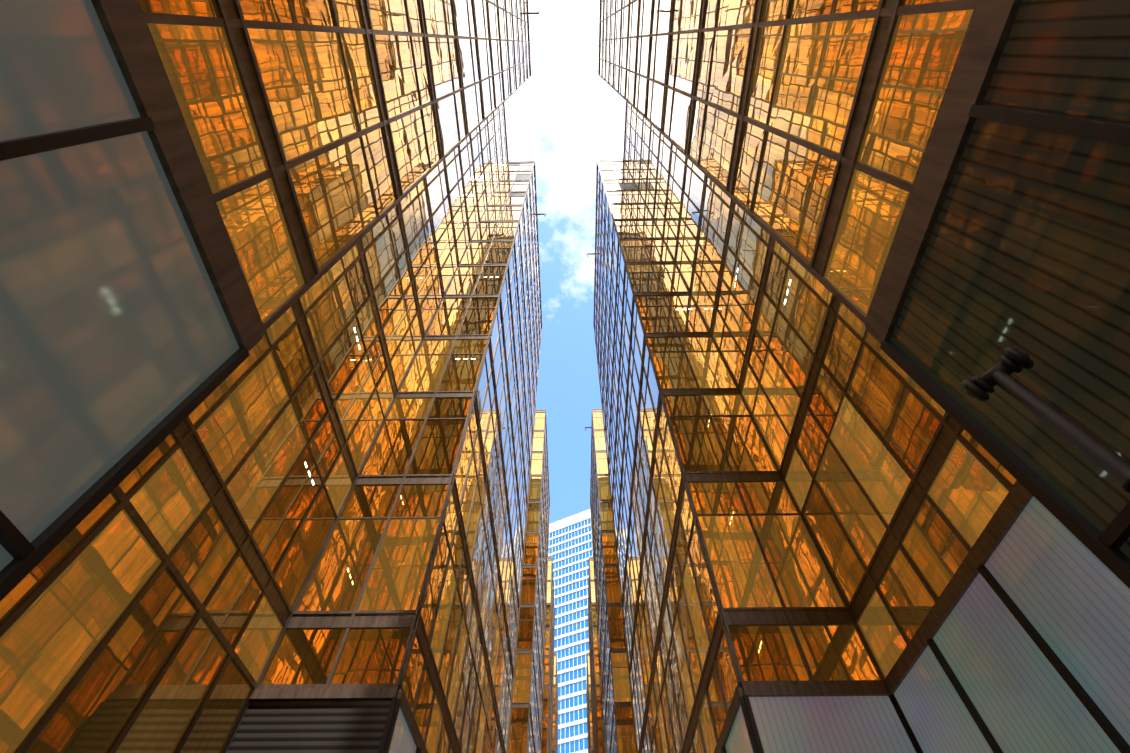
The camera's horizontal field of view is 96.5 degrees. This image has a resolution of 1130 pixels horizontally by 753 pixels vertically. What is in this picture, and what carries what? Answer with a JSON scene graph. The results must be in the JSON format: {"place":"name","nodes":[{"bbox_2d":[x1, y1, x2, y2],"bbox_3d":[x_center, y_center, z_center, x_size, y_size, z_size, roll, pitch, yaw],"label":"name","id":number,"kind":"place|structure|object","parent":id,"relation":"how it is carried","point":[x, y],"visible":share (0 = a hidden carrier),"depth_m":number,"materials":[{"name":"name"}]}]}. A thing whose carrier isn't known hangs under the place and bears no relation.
{"place":"outdoors","nodes":[
{"label":"outdoors","id":0,"kind":"place"},
{"bbox_2d":[0,102,508,752],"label":"facade","id":1,"kind":"structure","parent":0,"point":[226,498],"depth_m":7.60,"materials":[{"name":"gold metal"}]},
{"bbox_2d":[248,84,522,351],"bbox_3d":[-3.939,-10.784,20.391,2.410,49.250,0.056,-1,-57,0],"label":"window frame","id":2,"kind":"object","parent":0,"point":[345,253],"visible":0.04,"depth_m":6.06,"materials":[{"name":"brown metal"}]},
{"bbox_2d":[505,0,625,523],"label":"sky","id":3,"kind":"structure","parent":0,"point":[565,118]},
{"bbox_2d":[548,509,592,752],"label":"blue tower","id":4,"kind":"structure","parent":0,"point":[570,550],"depth_m":180.06,"materials":[{"name":"teal glass"}]},
{"bbox_2d":[608,84,880,343],"bbox_3d":[3.910,-10.874,20.332,2.410,49.250,0.056,-1,-57,0],"label":"window frame","id":5,"kind":"object","parent":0,"point":[785,249],"visible":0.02,"depth_m":6.02,"materials":[{"name":"brown metal"}]},
{"bbox_2d":[623,101,1129,752],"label":"facade","id":6,"kind":"structure","parent":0,"point":[985,595],"depth_m":7.54,"materials":[{"name":"gold metal"}]},
{"label":"ground","id":7,"kind":"structure","parent":0,"visible":0},
{"bbox_2d":[0,0,530,600],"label":"building facade","id":8,"kind":"structure","parent":7,"relation":"on","point":[198,198],"depth_m":3.55,"materials":[{"name":"gold metal"}]},
{"bbox_2d":[221,161,534,752],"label":"facade","id":9,"kind":"structure","parent":7,"relation":"on","point":[330,680],"depth_m":10.31,"materials":[{"name":"gold metal"}]},
{"bbox_2d":[384,162,541,752],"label":"building facade","id":10,"kind":"structure","parent":7,"relation":"on","point":[455,691],"depth_m":16.58,"materials":[{"name":"glass"}]},
{"bbox_2d":[508,409,544,752],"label":"facade","id":11,"kind":"structure","parent":7,"relation":"on","point":[519,727],"depth_m":38.67,"materials":[{"name":"gold metal"}]},
{"bbox_2d":[527,410,549,752],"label":"building facade","id":12,"kind":"structure","parent":7,"relation":"on","point":[536,701],"depth_m":45.29,"materials":[{"name":"glass"}]},
{"bbox_2d":[542,557,551,752],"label":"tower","id":13,"kind":"structure","parent":7,"relation":"on","point":[546,690],"depth_m":62.01,"materials":[{"name":"orange glass"}]},
{"bbox_2d":[547,562,554,752],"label":"building facade","id":14,"kind":"structure","parent":7,"relation":"on","point":[550,695],"depth_m":68.19,"materials":[{"name":"gold metal"}]},
{"bbox_2d":[552,653,555,752],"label":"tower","id":15,"kind":"structure","parent":7,"relation":"on","point":[554,697],"depth_m":82.55,"materials":[{"name":"orange glass"}]},
{"bbox_2d":[555,654,557,752],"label":"building facade","id":16,"kind":"structure","parent":7,"relation":"on","point":[556,724],"depth_m":88.02,"materials":[{"name":"gold metal"}]},
{"bbox_2d":[586,656,590,752],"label":"building facade","id":17,"kind":"structure","parent":7,"relation":"on","point":[588,719],"depth_m":87.80,"materials":[{"name":"gold metal"}]},
{"bbox_2d":[587,653,592,752],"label":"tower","id":18,"kind":"structure","parent":7,"relation":"on","point":[591,734],"depth_m":82.13,"materials":[{"name":"gold metal"}]},
{"bbox_2d":[588,562,597,752],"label":"building facade","id":19,"kind":"structure","parent":7,"relation":"on","point":[593,700],"depth_m":67.92,"materials":[{"name":"gold metal"}]},
{"bbox_2d":[589,557,603,752],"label":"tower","id":20,"kind":"structure","parent":7,"relation":"on","point":[598,695],"depth_m":61.90,"materials":[{"name":"orange glass"}]},
{"bbox_2d":[590,413,617,752],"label":"building facade","id":21,"kind":"structure","parent":7,"relation":"on","point":[608,716],"depth_m":45.28,"materials":[{"name":"glass"}]},
{"bbox_2d":[592,409,636,752],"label":"facade","id":22,"kind":"structure","parent":7,"relation":"on","point":[625,733],"depth_m":38.58,"materials":[{"name":"gold metal"}]},
{"bbox_2d":[593,162,757,752],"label":"building facade","id":23,"kind":"structure","parent":7,"relation":"on","point":[687,693],"depth_m":16.48,"materials":[{"name":"glass"}]},
{"bbox_2d":[597,160,922,752],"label":"facade","id":24,"kind":"structure","parent":7,"relation":"on","point":[811,678],"depth_m":10.21,"materials":[{"name":"gold metal"}]},
{"bbox_2d":[598,0,1129,588],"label":"building facade","id":25,"kind":"structure","parent":7,"relation":"on","point":[932,196],"depth_m":3.52,"materials":[{"name":"gold metal"}]},
{"bbox_2d":[961,347,1129,492],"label":"street lamp","id":26,"kind":"object","parent":7,"relation":"on","point":[1104,457],"depth_m":2.56,"materials":[{"name":"grey metal"}]}
]}

